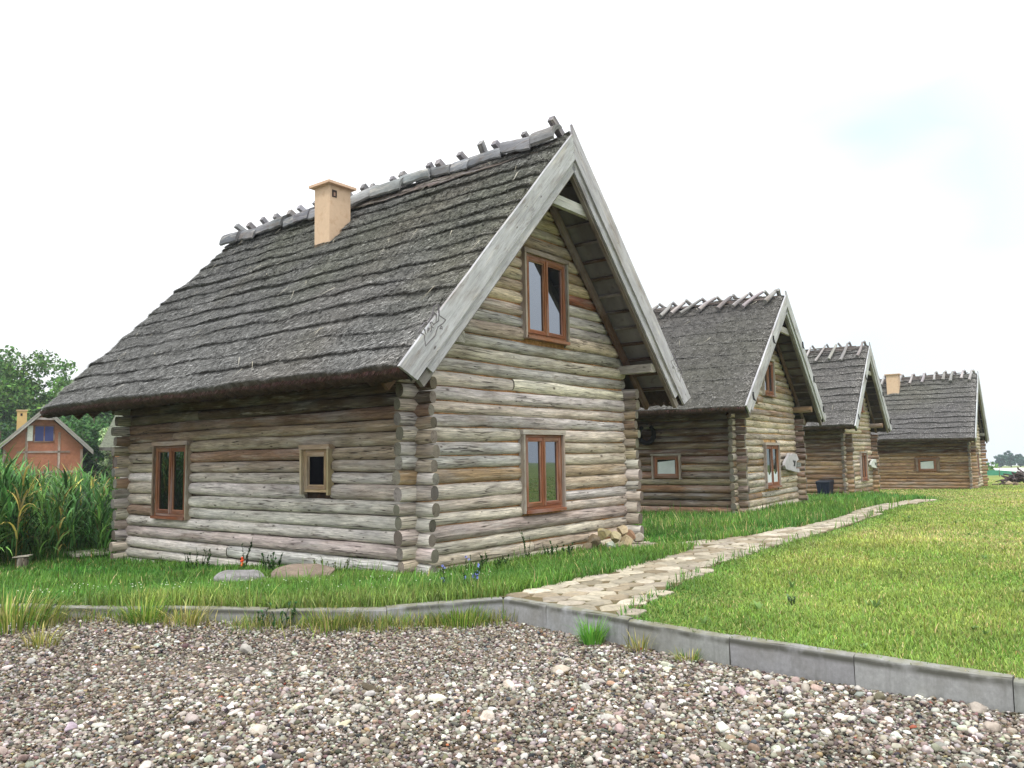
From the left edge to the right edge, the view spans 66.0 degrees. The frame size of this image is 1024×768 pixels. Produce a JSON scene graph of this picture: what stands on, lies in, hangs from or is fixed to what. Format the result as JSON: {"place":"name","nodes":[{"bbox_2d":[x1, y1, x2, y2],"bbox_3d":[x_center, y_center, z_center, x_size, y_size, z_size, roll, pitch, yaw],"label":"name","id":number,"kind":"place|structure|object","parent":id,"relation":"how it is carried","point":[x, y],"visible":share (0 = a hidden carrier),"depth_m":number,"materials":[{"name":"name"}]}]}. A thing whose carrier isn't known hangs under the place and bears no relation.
{"place":"outdoors","nodes":[
{"label":"outdoors","id":0,"kind":"place"},
{"bbox_2d":[0,615,1023,767],"bbox_3d":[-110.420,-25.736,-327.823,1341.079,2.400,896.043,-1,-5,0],"label":"gravel ground","id":1,"kind":"structure","parent":0,"point":[260,745],"depth_m":4.92,"materials":[{"name":"grey gravel"}]},
{"bbox_2d":[8,621,74,649],"bbox_3d":[-4.103,2.184,6.873,0.587,0.246,0.460,-1,-5,0],"label":"grass tuft","id":2,"kind":"object","parent":1,"relation":"on","point":[40,638],"visible":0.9,"depth_m":6.86,"materials":[{"name":"green plant"}]},
{"bbox_2d":[0,581,92,635],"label":"grass tuft","id":3,"kind":"object","parent":1,"relation":"on","point":[12,614],"visible":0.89,"depth_m":7.53,"materials":[{"name":"green plant"}]},
{"bbox_2d":[104,590,180,625],"bbox_3d":[-3.586,2.167,7.674,0.779,0.341,0.681,-3,-6,17],"label":"grass tuft","id":4,"kind":"object","parent":1,"relation":"on","point":[148,613],"visible":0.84,"depth_m":7.65,"materials":[{"name":"green plant"}]},
{"bbox_2d":[153,601,218,626],"bbox_3d":[-3.098,2.187,7.508,0.701,0.276,0.640,2,-6,-27],"label":"grass tuft","id":5,"kind":"object","parent":1,"relation":"on","point":[194,615],"visible":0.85,"depth_m":7.51,"materials":[{"name":"green plant"}]},
{"bbox_2d":[12,602,518,640],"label":"kerb weeds","id":6,"kind":"object","parent":1,"relation":"on","point":[383,623],"visible":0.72,"depth_m":7.52,"materials":[{"name":"green plant"}]},
{"bbox_2d":[296,598,369,633],"bbox_3d":[-1.699,2.190,7.538,0.840,0.293,0.729,-1,-5,0],"label":"grass tuft","id":7,"kind":"object","parent":1,"relation":"on","point":[335,623],"visible":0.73,"depth_m":7.40,"materials":[{"name":"green plant"}]},
{"bbox_2d":[420,598,496,628],"bbox_3d":[-0.531,2.253,7.748,0.859,0.278,0.735,-1,-5,0],"label":"grass tuft","id":8,"kind":"object","parent":1,"relation":"on","point":[464,621],"visible":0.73,"depth_m":7.60,"materials":[{"name":"green plant"}]},
{"bbox_2d":[570,613,615,645],"bbox_3d":[0.698,2.136,6.897,0.524,0.299,0.467,-1,-5,0],"label":"grass tuft","id":9,"kind":"object","parent":1,"relation":"on","point":[591,636],"visible":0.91,"depth_m":6.83,"materials":[{"name":"green plant"}]},
{"bbox_2d":[623,629,657,652],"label":"grass tuft","id":10,"kind":"object","parent":1,"relation":"on","point":[638,646],"visible":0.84,"depth_m":6.52,"materials":[{"name":"green plant"}]},
{"bbox_2d":[670,646,703,662],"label":"grass tuft","id":11,"kind":"object","parent":1,"relation":"on","point":[695,657],"visible":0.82,"depth_m":6.17,"materials":[{"name":"green plant"}]},
{"bbox_2d":[854,652,1014,711],"bbox_3d":[2.673,1.949,5.026,0.926,0.333,0.085,-6,-7,45],"label":"kerb stone","id":12,"kind":"object","parent":1,"relation":"on","point":[988,689],"visible":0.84,"depth_m":4.98,"materials":[{"name":"concrete"}]},
{"bbox_2d":[0,0,1023,465],"label":"sky","id":13,"kind":"structure","parent":0,"point":[859,161],"materials":[{"name":"white"}]},
{"bbox_2d":[0,466,1023,678],"bbox_3d":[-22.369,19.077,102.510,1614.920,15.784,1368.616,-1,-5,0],"label":"grass ground","id":14,"kind":"structure","parent":0,"point":[994,477],"depth_m":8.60,"materials":[{"name":"green plant"}]},
{"bbox_2d":[0,431,4,464],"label":"tree","id":15,"kind":"object","parent":14,"relation":"on","point":[1,441],"visible":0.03,"depth_m":57.00,"materials":[{"name":"green plant"}]},
{"bbox_2d":[0,423,14,439],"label":"tree","id":16,"kind":"object","parent":14,"relation":"on","point":[8,433],"depth_m":67.72,"materials":[{"name":"green plant"}]},
{"bbox_2d":[0,419,16,438],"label":"tree","id":17,"kind":"object","parent":14,"relation":"on","point":[4,432],"visible":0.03,"depth_m":69.35,"materials":[{"name":"green plant"}]},
{"bbox_2d":[12,554,32,569],"bbox_3d":[-8.799,3.220,14.169,0.270,0.291,0.190,0,-5,-11],"label":"tree stump","id":18,"kind":"object","parent":14,"relation":"on","point":[22,560],"visible":0.66,"depth_m":14.10,"materials":[{"name":"grey wood"}]},
{"bbox_2d":[0,603,56,615],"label":"kerb stone","id":19,"kind":"object","parent":14,"relation":"on","point":[34,607],"visible":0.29,"depth_m":8.15,"materials":[{"name":"concrete"}]},
{"bbox_2d":[0,345,77,433],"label":"broadleaf tree","id":20,"kind":"object","parent":14,"relation":"on","point":[22,392],"visible":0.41,"depth_m":73.94,"materials":[{"name":"green plant"}]},
{"bbox_2d":[0,410,92,481],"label":"timbered cottage","id":21,"kind":"structure","parent":14,"relation":"on","point":[42,440],"depth_m":48.01,"materials":[{"name":"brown wood"}]},
{"bbox_2d":[27,425,54,441],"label":"window","id":22,"kind":"structure","parent":21,"relation":"in","point":[42,433],"depth_m":47.84,"materials":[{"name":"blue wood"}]},
{"bbox_2d":[0,433,119,567],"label":"reed bed","id":23,"kind":"object","parent":14,"relation":"on","point":[45,508],"visible":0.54,"depth_m":15.95,"materials":[{"name":"green plant"}]},
{"bbox_2d":[33,375,111,427],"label":"broadleaf tree","id":24,"kind":"object","parent":14,"relation":"on","point":[67,417],"visible":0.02,"depth_m":76.24,"materials":[{"name":"green plant"}]},
{"bbox_2d":[60,413,111,475],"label":"tree","id":25,"kind":"object","parent":14,"relation":"on","point":[87,431],"visible":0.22,"depth_m":59.40,"materials":[{"name":"green plant"}]},
{"bbox_2d":[65,412,113,420],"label":"broadleaf tree","id":26,"kind":"object","parent":14,"relation":"on","point":[105,414],"visible":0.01,"depth_m":77.81,"materials":[{"name":"green plant"}]},
{"bbox_2d":[66,548,117,559],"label":"stone slab","id":27,"kind":"structure","parent":14,"relation":"on","point":[85,553],"depth_m":15.90,"materials":[{"name":"stone"}]},
{"bbox_2d":[82,458,109,486],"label":"bush","id":28,"kind":"object","parent":14,"relation":"on","point":[88,467],"visible":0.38,"depth_m":50.48,"materials":[{"name":"green plant"}]},
{"bbox_2d":[84,414,114,426],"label":"broadleaf tree","id":29,"kind":"object","parent":14,"relation":"on","point":[106,418],"visible":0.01,"depth_m":71.96,"materials":[{"name":"green plant"}]},
{"bbox_2d":[52,605,154,617],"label":"kerb stone","id":30,"kind":"object","parent":14,"relation":"on","point":[77,607],"visible":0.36,"depth_m":8.03,"materials":[{"name":"concrete"}]},
{"bbox_2d":[97,427,112,487],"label":"willow bush","id":31,"kind":"object","parent":14,"relation":"on","point":[107,461],"visible":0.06,"depth_m":55.29,"materials":[{"name":"green plant"}]},
{"bbox_2d":[99,415,123,478],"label":"timbered barn","id":32,"kind":"structure","parent":14,"relation":"on","point":[107,444],"depth_m":48.81,"materials":[{"name":"white paint"}]},
{"bbox_2d":[184,548,211,566],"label":"nettle clump","id":33,"kind":"object","parent":14,"relation":"on","point":[208,559],"visible":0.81,"depth_m":13.62,"materials":[{"name":"green plant"}]},
{"bbox_2d":[156,605,268,623],"bbox_3d":[-2.972,2.367,7.798,1.216,0.327,0.085,-2,-5,11],"label":"kerb stone","id":34,"kind":"object","parent":14,"relation":"on","point":[223,611],"visible":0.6,"depth_m":7.74,"materials":[{"name":"concrete"}]},
{"bbox_2d":[214,570,265,581],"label":"boulder","id":35,"kind":"object","parent":14,"relation":"on","point":[229,574],"visible":0.54,"depth_m":10.30,"materials":[{"name":"stone"}]},
{"bbox_2d":[239,554,243,567],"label":"lantern plant","id":36,"kind":"object","parent":14,"relation":"on","point":[241,561],"visible":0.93,"depth_m":12.62,"materials":[{"name":"orange plant"}]},
{"bbox_2d":[241,537,252,566],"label":"mullein weed","id":37,"kind":"object","parent":14,"relation":"on","point":[249,550],"visible":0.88,"depth_m":12.84,"materials":[{"name":"green plant"}]},
{"bbox_2d":[17,569,490,592],"bbox_3d":[-2.839,2.325,9.111,5.228,0.303,1.764,-1,-5,0],"label":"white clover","id":38,"kind":"object","parent":14,"relation":"on","point":[238,578],"visible":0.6,"depth_m":9.02,"materials":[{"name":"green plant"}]},
{"bbox_2d":[261,552,282,571],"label":"nettle clump","id":39,"kind":"object","parent":14,"relation":"on","point":[272,562],"visible":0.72,"depth_m":12.11,"materials":[{"name":"green plant"}]},
{"bbox_2d":[257,599,297,628],"bbox_3d":[-2.244,2.206,7.552,0.374,0.254,0.396,-1,-5,0],"label":"dock weed","id":40,"kind":"object","parent":14,"relation":"on","point":[283,612],"visible":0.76,"depth_m":7.46,"materials":[{"name":"green plant"}]},
{"bbox_2d":[271,564,334,578],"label":"boulder","id":41,"kind":"object","parent":14,"relation":"on","point":[296,568],"visible":0.52,"depth_m":10.16,"materials":[{"name":"stone"}]},
{"bbox_2d":[267,607,386,624],"bbox_3d":[-1.794,2.345,7.670,1.162,0.323,0.085,-1,-5,1],"label":"kerb stone","id":42,"kind":"object","parent":14,"relation":"on","point":[375,611],"visible":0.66,"depth_m":7.64,"materials":[{"name":"concrete"}]},
{"bbox_2d":[313,557,349,570],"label":"nettle clump","id":43,"kind":"object","parent":14,"relation":"on","point":[335,563],"visible":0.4,"depth_m":11.31,"materials":[{"name":"green plant"}]},
{"bbox_2d":[40,115,690,574],"bbox_3d":[-3.079,-0.173,16.105,10.660,7.928,8.263,-5,-7,38],"label":"log cabin","id":44,"kind":"object","parent":14,"relation":"on","point":[430,367],"visible":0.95,"depth_m":13.18,"materials":[{"name":"wood"}]},
{"bbox_2d":[150,440,192,519],"bbox_3d":[-6.404,1.801,14.787,1.275,1.447,0.145,-5,-7,38],"label":"window","id":45,"kind":"structure","parent":44,"relation":"in","point":[170,494],"depth_m":14.77,"materials":[{"name":"brown wood"}]},
{"bbox_2d":[298,444,334,494],"bbox_3d":[-3.025,1.325,12.190,0.736,0.771,0.122,-5,-7,38],"label":"window","id":46,"kind":"structure","parent":44,"relation":"in","point":[315,468],"depth_m":12.20,"materials":[{"name":"brown wood"}]},
{"bbox_2d":[518,429,566,513],"bbox_3d":[0.531,1.450,13.194,0.145,1.363,1.215,-5,-7,38],"label":"window","id":47,"kind":"structure","parent":44,"relation":"in","point":[542,466],"depth_m":13.16,"materials":[{"name":"brown wood"}]},
{"bbox_2d":[520,246,570,345],"bbox_3d":[0.591,-1.486,13.608,0.145,1.535,1.330,-5,-7,38],"label":"window","id":48,"kind":"structure","parent":44,"relation":"in","point":[545,317],"depth_m":13.58,"materials":[{"name":"brown wood"}]},
{"bbox_2d":[385,597,502,623],"bbox_3d":[-0.664,2.336,7.882,1.199,0.331,0.085,1,-6,-22],"label":"kerb stone","id":49,"kind":"object","parent":14,"relation":"on","point":[464,604],"visible":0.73,"depth_m":7.86,"materials":[{"name":"concrete"}]},
{"bbox_2d":[440,562,482,583],"bbox_3d":[-0.561,2.117,8.613,0.483,0.316,0.418,-1,-5,0],"label":"chicory plant","id":50,"kind":"object","parent":14,"relation":"on","point":[476,572],"visible":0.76,"depth_m":8.65,"materials":[{"name":"blue plant"}]},
{"bbox_2d":[479,553,508,567],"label":"nettle clump","id":51,"kind":"object","parent":14,"relation":"on","point":[486,560],"visible":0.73,"depth_m":11.59,"materials":[{"name":"green plant"}]},
{"bbox_2d":[518,528,531,559],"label":"mullein weed","id":52,"kind":"object","parent":14,"relation":"on","point":[524,542],"visible":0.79,"depth_m":12.43,"materials":[{"name":"green plant"}]},
{"bbox_2d":[503,596,549,627],"bbox_3d":[0.151,2.317,7.851,0.084,0.332,0.638,4,-7,-41],"label":"kerb stone","id":53,"kind":"object","parent":14,"relation":"on","point":[532,612],"visible":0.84,"depth_m":7.82,"materials":[{"name":"concrete"}]},
{"bbox_2d":[540,540,573,555],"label":"nettle clump","id":54,"kind":"object","parent":14,"relation":"on","point":[552,549],"visible":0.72,"depth_m":12.91,"materials":[{"name":"green plant"}]},
{"bbox_2d":[581,542,591,549],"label":"rubble stone","id":55,"kind":"object","parent":14,"relation":"on","point":[588,545],"visible":0.59,"depth_m":13.54,"materials":[{"name":"stone"}]},
{"bbox_2d":[546,603,633,646],"bbox_3d":[0.691,2.227,7.191,0.092,0.338,1.059,3,-7,-39],"label":"kerb stone","id":56,"kind":"object","parent":14,"relation":"on","point":[560,617],"visible":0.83,"depth_m":7.20,"materials":[{"name":"concrete"}]},
{"bbox_2d":[588,534,600,547],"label":"rubble stone","id":57,"kind":"object","parent":14,"relation":"on","point":[594,539],"visible":0.89,"depth_m":13.75,"materials":[{"name":"brown stone"}]},
{"bbox_2d":[606,541,615,548],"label":"rubble stone","id":58,"kind":"object","parent":14,"relation":"on","point":[610,544],"visible":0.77,"depth_m":13.84,"materials":[{"name":"grey stone"}]},
{"bbox_2d":[598,528,611,540],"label":"rubble stone","id":59,"kind":"object","parent":58,"relation":"on","point":[603,533],"visible":0.94,"depth_m":14.04,"materials":[{"name":"beige stone"}]},
{"bbox_2d":[610,531,620,542],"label":"rubble stone","id":60,"kind":"object","parent":14,"relation":"on","point":[615,536],"visible":0.95,"depth_m":14.28,"materials":[{"name":"beige stone"}]},
{"bbox_2d":[620,534,632,546],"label":"rubble stone","id":61,"kind":"object","parent":14,"relation":"on","point":[627,539],"visible":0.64,"depth_m":14.40,"materials":[{"name":"beige stone"}]},
{"bbox_2d":[617,525,627,535],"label":"rubble stone","id":62,"kind":"object","parent":61,"relation":"on","point":[622,530],"visible":0.94,"depth_m":14.54,"materials":[{"name":"beige stone"}]},
{"bbox_2d":[626,530,635,539],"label":"rubble stone","id":63,"kind":"object","parent":14,"relation":"on","point":[630,533],"visible":0.55,"depth_m":14.70,"materials":[{"name":"brown stone"}]},
{"bbox_2d":[634,532,643,541],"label":"rubble stone","id":64,"kind":"object","parent":14,"relation":"on","point":[639,537],"visible":0.81,"depth_m":14.79,"materials":[{"name":"grey stone"}]},
{"bbox_2d":[628,619,730,665],"bbox_3d":[1.357,2.140,6.403,0.087,0.337,0.999,4,-7,-41],"label":"kerb stone","id":65,"kind":"object","parent":14,"relation":"on","point":[714,647],"visible":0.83,"depth_m":6.34,"materials":[{"name":"concrete"}]},
{"bbox_2d":[634,288,826,515],"bbox_3d":[4.351,0.750,26.194,9.806,6.830,9.035,-5,-6,33],"label":"log cabin","id":66,"kind":"object","parent":14,"relation":"on","point":[729,436],"visible":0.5,"depth_m":22.50,"materials":[{"name":"wood"}]},
{"bbox_2d":[638,424,655,444],"bbox_3d":[3.840,1.442,22.480,0.577,0.604,0.160,-5,-6,33],"label":"horse collar","id":67,"kind":"object","parent":66,"relation":"attached to","point":[650,440],"visible":0.9,"depth_m":22.37,"materials":[{"name":"black leather"}]},
{"bbox_2d":[650,453,681,478],"bbox_3d":[4.345,2.321,22.215,0.900,0.720,0.122,-5,-6,33],"label":"window","id":68,"kind":"structure","parent":66,"relation":"in","point":[668,466],"depth_m":22.21,"materials":[{"name":"brown wood"}]},
{"bbox_2d":[761,359,776,397],"bbox_3d":[7.820,-0.209,24.049,0.145,1.185,1.240,-5,-6,33],"label":"window","id":69,"kind":"structure","parent":66,"relation":"in","point":[768,388],"depth_m":24.27,"materials":[{"name":"brown wood"}]},
{"bbox_2d":[762,442,781,488],"bbox_3d":[7.865,2.450,23.805,0.145,1.365,1.540,-5,-6,33],"label":"window","id":70,"kind":"structure","parent":66,"relation":"in","point":[772,462],"depth_m":23.76,"materials":[{"name":"brown wood"}]},
{"bbox_2d":[782,453,800,471],"bbox_3d":[8.866,2.527,25.200,0.260,0.627,1.906,-5,-6,33],"label":"satellite dish","id":71,"kind":"object","parent":66,"relation":"attached to","point":[790,463],"visible":1,"depth_m":25.04,"materials":[{"name":"paint"}]},
{"bbox_2d":[787,594,795,604],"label":"dock weed","id":72,"kind":"object","parent":14,"relation":"on","point":[790,599],"visible":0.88,"depth_m":7.43,"materials":[{"name":"green plant"}]},
{"bbox_2d":[729,634,855,685],"bbox_3d":[2.021,2.042,5.697,0.098,0.335,0.940,4,-7,-44],"label":"kerb stone","id":73,"kind":"object","parent":14,"relation":"on","point":[827,665],"visible":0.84,"depth_m":5.65,"materials":[{"name":"concrete"}]},
{"bbox_2d":[815,480,833,496],"bbox_3d":[13.432,4.584,33.782,0.600,0.950,0.808,-5,-7,37],"label":"wheelie bin","id":74,"kind":"object","parent":14,"relation":"on","point":[826,486],"visible":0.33,"depth_m":33.55,"materials":[{"name":"plastic"}]},
{"bbox_2d":[798,340,891,495],"bbox_3d":[12.624,1.880,38.068,9.282,7.212,6.989,-5,-7,37],"label":"log cabin","id":75,"kind":"object","parent":14,"relation":"on","point":[840,447],"visible":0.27,"depth_m":34.82,"materials":[{"name":"wood"}]},
{"bbox_2d":[859,451,869,480],"bbox_3d":[16.046,3.741,35.940,0.145,1.345,1.190,-5,-7,37],"label":"window","id":76,"kind":"structure","parent":75,"relation":"in","point":[863,455],"depth_m":35.91,"materials":[{"name":"brown wood"}]},
{"bbox_2d":[869,459,877,467],"bbox_3d":[16.863,3.737,36.921,0.260,0.452,1.372,-5,-7,37],"label":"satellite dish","id":77,"kind":"object","parent":75,"relation":"attached to","point":[873,463],"visible":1,"depth_m":36.71,"materials":[{"name":"paint"}]},
{"bbox_2d":[700,516,1023,648],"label":"lawn weeds","id":78,"kind":"object","parent":14,"relation":"on","point":[759,604],"visible":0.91,"depth_m":7.16,"materials":[{"name":"green plant"}]},
{"bbox_2d":[870,369,988,488],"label":"log cabin","id":79,"kind":"object","parent":14,"relation":"on","point":[936,436],"visible":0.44,"depth_m":44.15,"materials":[{"name":"wood"}]},
{"bbox_2d":[914,457,939,470],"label":"window","id":80,"kind":"structure","parent":79,"relation":"in","point":[921,464],"depth_m":43.64,"materials":[{"name":"brown wood"}]},
{"bbox_2d":[975,452,980,475],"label":"window","id":81,"kind":"structure","parent":79,"relation":"in","point":[977,453],"depth_m":45.13,"materials":[{"name":"brown wood"}]},
{"bbox_2d":[987,462,997,469],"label":"young bush","id":82,"kind":"object","parent":14,"relation":"on","point":[991,467],"visible":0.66,"depth_m":97.18,"materials":[{"name":"green plant"}]},
{"bbox_2d":[983,468,1017,476],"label":"net fence","id":83,"kind":"object","parent":14,"relation":"on","point":[999,472],"visible":0.3,"depth_m":84.39,"materials":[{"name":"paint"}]},
{"bbox_2d":[993,454,1008,467],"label":"distant tree","id":84,"kind":"object","parent":14,"relation":"on","point":[1000,460],"visible":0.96,"depth_m":317.22,"materials":[{"name":"green plant"}]},
{"bbox_2d":[992,467,1023,484],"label":"brushwood heap","id":85,"kind":"object","parent":14,"relation":"on","point":[1017,477],"visible":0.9,"depth_m":49.55,"materials":[{"name":"brown plant"}]},
{"bbox_2d":[1003,451,1019,466],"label":"distant tree","id":86,"kind":"object","parent":14,"relation":"on","point":[1013,459],"visible":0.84,"depth_m":326.74,"materials":[{"name":"green plant"}]},
{"bbox_2d":[1013,677,1023,713],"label":"kerb stone","id":87,"kind":"object","parent":14,"relation":"on","point":[1018,685],"visible":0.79,"depth_m":4.66,"materials":[{"name":"concrete"}]},
{"bbox_2d":[1015,454,1023,466],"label":"distant tree","id":88,"kind":"object","parent":14,"relation":"on","point":[1020,462],"visible":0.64,"depth_m":337.25,"materials":[{"name":"green plant"}]},
{"bbox_2d":[497,499,938,617],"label":"path","id":89,"kind":"structure","parent":0,"point":[608,593],"depth_m":9.60,"materials":[{"name":"stone"}]},
{"bbox_2d":[988,468,1023,470],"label":"crop tunnel","id":90,"kind":"structure","parent":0,"point":[1010,469],"depth_m":110.80,"materials":[{"name":"paint"}]}
]}

